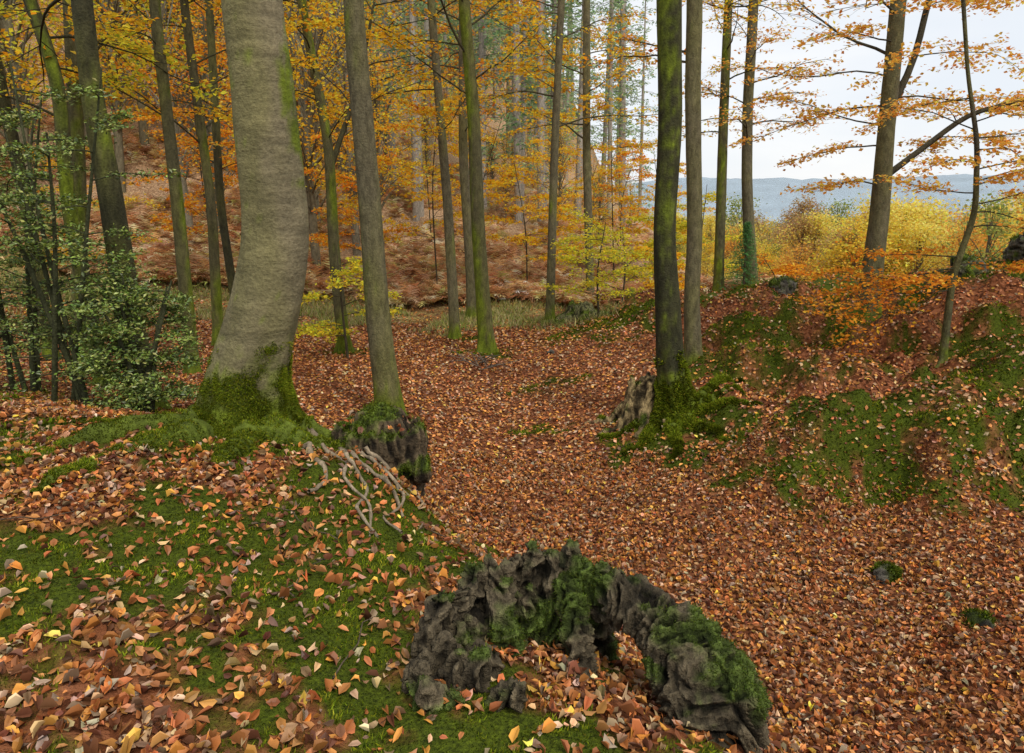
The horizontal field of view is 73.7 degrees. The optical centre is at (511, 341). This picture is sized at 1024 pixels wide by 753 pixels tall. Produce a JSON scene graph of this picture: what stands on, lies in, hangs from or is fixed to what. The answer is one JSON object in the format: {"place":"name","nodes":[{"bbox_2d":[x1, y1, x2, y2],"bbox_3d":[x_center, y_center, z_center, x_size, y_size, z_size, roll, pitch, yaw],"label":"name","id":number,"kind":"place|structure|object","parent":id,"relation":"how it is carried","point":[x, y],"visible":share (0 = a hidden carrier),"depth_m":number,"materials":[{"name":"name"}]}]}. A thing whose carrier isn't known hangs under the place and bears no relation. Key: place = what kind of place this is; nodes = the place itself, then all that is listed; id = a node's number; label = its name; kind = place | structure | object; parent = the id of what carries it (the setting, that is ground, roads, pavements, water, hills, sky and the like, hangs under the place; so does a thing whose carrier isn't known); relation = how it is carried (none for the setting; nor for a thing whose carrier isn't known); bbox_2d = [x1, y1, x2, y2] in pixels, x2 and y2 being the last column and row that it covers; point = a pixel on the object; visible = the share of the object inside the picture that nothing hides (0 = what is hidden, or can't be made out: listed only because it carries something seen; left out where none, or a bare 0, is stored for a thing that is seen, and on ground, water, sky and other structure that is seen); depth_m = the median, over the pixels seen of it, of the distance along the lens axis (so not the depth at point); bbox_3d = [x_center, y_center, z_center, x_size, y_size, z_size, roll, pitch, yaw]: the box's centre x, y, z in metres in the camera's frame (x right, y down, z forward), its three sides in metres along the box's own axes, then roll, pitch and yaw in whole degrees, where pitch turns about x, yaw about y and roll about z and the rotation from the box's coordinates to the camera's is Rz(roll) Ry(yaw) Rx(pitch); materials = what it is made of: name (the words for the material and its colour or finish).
{"place":"outdoors","nodes":[
{"label":"outdoors","id":0,"kind":"place"},
{"bbox_2d":[0,0,1023,752],"bbox_3d":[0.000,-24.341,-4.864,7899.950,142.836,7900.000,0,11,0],"label":"forest ground","id":1,"kind":"structure","parent":0,"point":[774,204],"depth_m":6.12,"materials":[{"name":"brown plant"}]},
{"bbox_2d":[0,0,62,360],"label":"beech tree","id":2,"kind":"object","parent":1,"relation":"on","point":[5,103],"visible":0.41,"depth_m":10.64,"materials":[{"name":"brown plant"}]},
{"bbox_2d":[0,71,116,392],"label":"holly bush","id":3,"kind":"object","parent":1,"relation":"on","point":[34,362],"visible":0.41,"depth_m":7.29,"materials":[{"name":"green plant"}]},
{"bbox_2d":[0,0,172,408],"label":"dark beech tree","id":4,"kind":"object","parent":1,"relation":"on","point":[111,200],"visible":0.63,"depth_m":6.74,"materials":[{"name":"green plant"}]},
{"bbox_2d":[4,144,168,269],"bbox_3d":[-10.461,-2.731,16.683,3.080,4.501,3.410,0,11,0],"label":"beech sapling","id":5,"kind":"object","parent":1,"relation":"on","point":[126,199],"visible":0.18,"depth_m":17.14,"materials":[{"name":"orange plant"}]},
{"bbox_2d":[0,61,187,405],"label":"holly bush","id":6,"kind":"object","parent":1,"relation":"on","point":[56,325],"visible":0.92,"depth_m":6.30,"materials":[{"name":"green plant"}]},
{"bbox_2d":[0,0,189,357],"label":"beech tree","id":7,"kind":"object","parent":1,"relation":"on","point":[76,116],"visible":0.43,"depth_m":9.62,"materials":[{"name":"brown plant"}]},
{"bbox_2d":[0,0,227,385],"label":"beech tree","id":8,"kind":"object","parent":1,"relation":"on","point":[60,110],"visible":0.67,"depth_m":8.28,"materials":[{"name":"orange plant"}]},
{"bbox_2d":[0,0,232,375],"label":"beech tree","id":9,"kind":"object","parent":1,"relation":"on","point":[184,278],"visible":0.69,"depth_m":9.57,"materials":[{"name":"brown plant"}]},
{"bbox_2d":[47,271,208,412],"bbox_3d":[-3.476,0.068,6.473,1.333,1.470,1.316,0,11,0],"label":"holly bush","id":10,"kind":"object","parent":1,"relation":"on","point":[144,393],"visible":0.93,"depth_m":6.39,"materials":[{"name":"green plant"}]},
{"bbox_2d":[108,0,236,294],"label":"beech tree","id":11,"kind":"object","parent":1,"relation":"on","point":[211,44],"visible":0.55,"depth_m":15.40,"materials":[{"name":"orange plant"}]},
{"bbox_2d":[122,42,238,237],"bbox_3d":[-8.960,-4.645,19.591,3.307,6.716,4.046,0,11,0],"label":"beech sapling","id":12,"kind":"object","parent":1,"relation":"on","point":[188,205],"visible":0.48,"depth_m":18.82,"materials":[{"name":"orange plant"}]},
{"bbox_2d":[30,0,331,345],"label":"beech tree","id":13,"kind":"object","parent":1,"relation":"on","point":[215,274],"visible":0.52,"depth_m":11.57,"materials":[{"name":"orange plant"}]},
{"bbox_2d":[195,0,308,440],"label":"beech tree","id":14,"kind":"object","parent":1,"relation":"on","point":[264,303],"visible":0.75,"depth_m":4.27,"materials":[{"name":"grey plant"}]},
{"bbox_2d":[161,0,458,353],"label":"beech tree","id":15,"kind":"object","parent":1,"relation":"on","point":[319,98],"visible":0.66,"depth_m":12.62,"materials":[{"name":"orange plant"}]},
{"bbox_2d":[0,0,640,275],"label":"hillside woodland","id":16,"kind":"object","parent":1,"relation":"on","point":[307,112],"visible":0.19,"depth_m":25.57,"materials":[{"name":"orange plant"}]},
{"bbox_2d":[0,269,646,356],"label":"grass","id":17,"kind":"structure","parent":1,"relation":"on","point":[443,321],"depth_m":18.14,"materials":[{"name":"yellow plant"}]},
{"bbox_2d":[286,26,368,178],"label":"beech sapling","id":18,"kind":"object","parent":1,"relation":"on","point":[299,48],"visible":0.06,"depth_m":25.98,"materials":[{"name":"orange plant"}]},
{"bbox_2d":[297,83,390,225],"bbox_3d":[-6.109,-5.409,23.064,3.976,6.101,4.245,0,11,0],"label":"beech sapling","id":19,"kind":"object","parent":1,"relation":"on","point":[353,203],"visible":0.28,"depth_m":22.48,"materials":[{"name":"orange plant"}]},
{"bbox_2d":[295,255,405,357],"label":"beech sapling","id":20,"kind":"object","parent":1,"relation":"on","point":[354,268],"visible":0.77,"depth_m":12.08,"materials":[{"name":"yellow plant"}]},
{"bbox_2d":[300,119,422,251],"bbox_3d":[-4.402,-3.962,20.556,3.805,5.601,4.222,0,11,0],"label":"beech sapling","id":21,"kind":"object","parent":1,"relation":"on","point":[324,242],"visible":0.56,"depth_m":20.05,"materials":[{"name":"orange plant"}]},
{"bbox_2d":[343,0,406,413],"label":"beech tree","id":22,"kind":"object","parent":1,"relation":"on","point":[386,382],"visible":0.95,"depth_m":7.77,"materials":[{"name":"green plant"}]},
{"bbox_2d":[326,399,431,496],"bbox_3d":[-0.996,0.952,4.705,0.948,1.146,0.629,0,11,0],"label":"cut tree stump","id":23,"kind":"object","parent":1,"relation":"on","point":[405,453],"visible":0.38,"depth_m":4.51,"materials":[{"name":"brown wood"}]},
{"bbox_2d":[0,336,763,494],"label":"trunk moss","id":24,"kind":"object","parent":1,"relation":"on","point":[285,384],"visible":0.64,"depth_m":4.49,"materials":[{"name":"green plant"}]},
{"bbox_2d":[2,382,761,537],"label":"exposed tree roots","id":25,"kind":"object","parent":1,"relation":"on","point":[205,426],"visible":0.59,"depth_m":4.19,"materials":[{"name":"green plant"}]},
{"bbox_2d":[0,0,798,308],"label":"bracken","id":26,"kind":"object","parent":1,"relation":"on","point":[424,288],"visible":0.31,"depth_m":24.33,"materials":[{"name":"brown bracken fern fronds"}]},
{"bbox_2d":[305,0,550,339],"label":"beech tree","id":27,"kind":"object","parent":1,"relation":"on","point":[440,110],"visible":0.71,"depth_m":14.49,"materials":[{"name":"orange plant"}]},
{"bbox_2d":[378,68,485,241],"bbox_3d":[-3.468,-7.692,28.964,4.081,7.101,4.219,4,12,19],"label":"beech sapling","id":28,"kind":"object","parent":1,"relation":"on","point":[447,120],"visible":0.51,"depth_m":29.01,"materials":[{"name":"orange plant"}]},
{"bbox_2d":[374,70,504,283],"bbox_3d":[-2.338,-4.852,21.396,4.293,7.102,4.911,0,11,0],"label":"beech sapling","id":29,"kind":"object","parent":1,"relation":"on","point":[408,171],"visible":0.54,"depth_m":20.87,"materials":[{"name":"orange plant"}]},
{"bbox_2d":[372,0,547,319],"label":"beech tree","id":30,"kind":"object","parent":1,"relation":"on","point":[466,216],"visible":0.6,"depth_m":17.57,"materials":[{"name":"orange plant"}]},
{"bbox_2d":[366,0,562,354],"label":"beech tree","id":31,"kind":"object","parent":1,"relation":"on","point":[486,342],"visible":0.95,"depth_m":12.41,"materials":[{"name":"orange plant"}]},
{"bbox_2d":[342,408,606,713],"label":"leaves on stumps","id":32,"kind":"object","parent":1,"relation":"on","point":[601,707],"visible":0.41,"depth_m":2.35,"materials":[{"name":"brown plant"}]},
{"bbox_2d":[308,0,657,226],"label":"pine trees","id":33,"kind":"object","parent":1,"relation":"on","point":[480,43],"visible":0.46,"depth_m":35.84,"materials":[{"name":"rough bark"},{"name":"pine needles"}]},
{"bbox_2d":[423,113,549,240],"bbox_3d":[-0.641,-4.932,23.337,3.660,5.824,4.301,7,13,32],"label":"beech sapling","id":34,"kind":"object","parent":1,"relation":"on","point":[497,236],"visible":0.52,"depth_m":23.13,"materials":[{"name":"orange plant"}]},
{"bbox_2d":[0,254,1023,752],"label":"fallen leaves","id":35,"kind":"object","parent":1,"relation":"on","point":[630,662],"depth_m":4.66,"materials":[{"name":"brown plant"}]},
{"bbox_2d":[0,258,1023,752],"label":"moss carpet","id":36,"kind":"object","parent":1,"relation":"on","point":[412,504],"visible":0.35,"depth_m":3.43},
{"bbox_2d":[483,163,580,280],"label":"beech sapling","id":37,"kind":"object","parent":1,"relation":"on","point":[515,207],"visible":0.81,"depth_m":21.26,"materials":[{"name":"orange plant"}]},
{"bbox_2d":[505,116,596,222],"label":"beech sapling","id":38,"kind":"object","parent":1,"relation":"on","point":[562,169],"visible":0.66,"depth_m":26.57,"materials":[{"name":"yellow plant"}]},
{"bbox_2d":[490,0,653,297],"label":"beech tree","id":39,"kind":"object","parent":1,"relation":"on","point":[586,97],"visible":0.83,"depth_m":19.96,"materials":[{"name":"orange plant"}]},
{"bbox_2d":[534,300,613,325],"bbox_3d":[1.896,-0.618,17.129,2.386,0.853,2.149,-9,15,-39],"label":"tree stump","id":40,"kind":"object","parent":1,"relation":"on","point":[580,309],"visible":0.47,"depth_m":16.86,"materials":[{"name":"brown wood"}]},
{"bbox_2d":[478,0,684,321],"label":"beech tree","id":41,"kind":"object","parent":1,"relation":"on","point":[555,114],"visible":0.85,"depth_m":16.31,"materials":[{"name":"orange plant"}]},
{"bbox_2d":[401,537,772,752],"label":"rotten tree stump","id":42,"kind":"object","parent":1,"relation":"on","point":[701,674],"visible":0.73,"depth_m":2.40,"materials":[{"name":"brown wood"}]},
{"bbox_2d":[538,206,653,316],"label":"beech sapling","id":43,"kind":"object","parent":1,"relation":"on","point":[569,257],"visible":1,"depth_m":15.26,"materials":[{"name":"yellow plant"}]},
{"bbox_2d":[556,138,657,269],"bbox_3d":[3.493,-4.470,23.748,3.795,5.102,3.698,7,13,32],"label":"beech sapling","id":44,"kind":"object","parent":1,"relation":"on","point":[629,200],"visible":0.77,"depth_m":23.52,"materials":[{"name":"yellow plant"}]},
{"bbox_2d":[571,222,653,301],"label":"beech sapling","id":45,"kind":"object","parent":1,"relation":"on","point":[589,283],"visible":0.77,"depth_m":18.02,"materials":[{"name":"yellow plant"}]},
{"bbox_2d":[582,137,655,247],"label":"beech sapling","id":46,"kind":"object","parent":1,"relation":"on","point":[642,176],"visible":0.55,"depth_m":28.01,"materials":[{"name":"yellow plant"}]},
{"bbox_2d":[584,372,666,438],"bbox_3d":[1.616,0.796,8.475,1.306,0.831,1.152,-7,14,-33],"label":"tree stump","id":47,"kind":"object","parent":1,"relation":"on","point":[638,401],"visible":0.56,"depth_m":8.35,"materials":[{"name":"brown wood"}]},
{"bbox_2d":[572,0,735,365],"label":"beech tree","id":48,"kind":"object","parent":1,"relation":"on","point":[692,52],"visible":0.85,"depth_m":10.31,"materials":[{"name":"brown plant"}]},
{"bbox_2d":[625,215,686,277],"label":"beech sapling","id":49,"kind":"object","parent":1,"relation":"on","point":[679,226],"visible":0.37,"depth_m":21.62,"materials":[{"name":"yellow plant"}]},
{"bbox_2d":[628,245,705,290],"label":"beech sapling","id":50,"kind":"object","parent":1,"relation":"on","point":[680,278],"visible":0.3,"depth_m":18.91,"materials":[{"name":"plant"}]},
{"bbox_2d":[623,156,715,247],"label":"beech sapling","id":51,"kind":"object","parent":1,"relation":"on","point":[645,162],"visible":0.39,"depth_m":25.80,"materials":[{"name":"yellow plant"}]},
{"bbox_2d":[649,0,696,432],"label":"dark beech tree","id":52,"kind":"object","parent":1,"relation":"on","point":[668,331],"visible":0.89,"depth_m":7.73,"materials":[{"name":"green plant"}]},
{"bbox_2d":[650,187,742,269],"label":"beech sapling","id":53,"kind":"object","parent":1,"relation":"on","point":[707,197],"visible":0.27,"depth_m":23.88,"materials":[{"name":"yellow plant"}]},
{"bbox_2d":[717,221,764,289],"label":"spruce sapling","id":54,"kind":"object","parent":1,"relation":"on","point":[747,234],"visible":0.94,"depth_m":19.26,"materials":[{"name":"green plant"}]},
{"bbox_2d":[653,0,832,293],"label":"beech tree","id":55,"kind":"object","parent":1,"relation":"on","point":[720,220],"visible":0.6,"depth_m":19.18,"materials":[{"name":"orange plant"}]},
{"bbox_2d":[682,0,843,285],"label":"beech tree","id":56,"kind":"object","parent":1,"relation":"on","point":[747,115],"visible":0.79,"depth_m":18.87,"materials":[{"name":"orange plant"}]},
{"bbox_2d":[735,253,808,280],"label":"beech sapling","id":57,"kind":"object","parent":1,"relation":"on","point":[784,269],"visible":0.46,"depth_m":22.08,"materials":[{"name":"orange plant"}]},
{"bbox_2d":[767,275,797,294],"bbox_3d":[5.604,-1.090,14.086,0.813,0.591,0.608,5,12,25],"label":"mossy rock","id":58,"kind":"object","parent":1,"relation":"on","point":[786,284],"visible":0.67,"depth_m":13.88,"materials":[{"name":"grey stone"}]},
{"bbox_2d":[606,161,1023,281],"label":"valley woodland","id":59,"kind":"object","parent":1,"relation":"on","point":[809,239],"visible":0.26,"depth_m":54.09,"materials":[{"name":"yellow plant"}]},
{"bbox_2d":[713,0,1023,341],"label":"beech tree","id":60,"kind":"object","parent":1,"relation":"on","point":[893,87],"visible":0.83,"depth_m":10.48,"materials":[{"name":"orange plant"}]},
{"bbox_2d":[870,559,904,584],"bbox_3d":[3.023,1.873,5.457,0.249,0.234,0.317,0,11,0],"label":"mossy rock","id":61,"kind":"object","parent":1,"relation":"on","point":[882,570],"visible":0.78,"depth_m":5.43,"materials":[{"name":"grey stone"}]},
{"bbox_2d":[788,0,1023,367],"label":"young beech tree","id":62,"kind":"object","parent":1,"relation":"on","point":[951,280],"visible":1,"depth_m":8.81,"materials":[{"name":"orange plant"}]},
{"bbox_2d":[947,252,980,266],"bbox_3d":[9.043,-1.500,13.602,0.671,0.601,0.716,7,14,33],"label":"mossy rock","id":63,"kind":"object","parent":1,"relation":"on","point":[966,257],"visible":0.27,"depth_m":13.42,"materials":[{"name":"grey stone"}]},
{"bbox_2d":[957,257,988,277],"bbox_3d":[8.370,-1.184,12.385,0.770,0.712,0.683,0,11,0],"label":"mossy rock","id":64,"kind":"object","parent":1,"relation":"on","point":[964,269],"visible":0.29,"depth_m":12.19,"materials":[{"name":"grey stone"}]},
{"bbox_2d":[959,606,997,628],"bbox_3d":[3.241,1.955,4.770,0.264,0.184,0.214,-2,12,-12],"label":"mossy rock","id":65,"kind":"object","parent":1,"relation":"on","point":[980,617],"visible":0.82,"depth_m":4.74,"materials":[{"name":"green stone"}]},
{"bbox_2d":[1002,231,1023,260],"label":"mossy rock","id":66,"kind":"object","parent":1,"relation":"on","point":[1014,250],"visible":0.79,"depth_m":12.73,"materials":[{"name":"grey stone"}]},
{"bbox_2d":[519,0,1023,184],"label":"sky","id":67,"kind":"structure","parent":0,"point":[852,162],"materials":[{"name":"white"}]}
]}

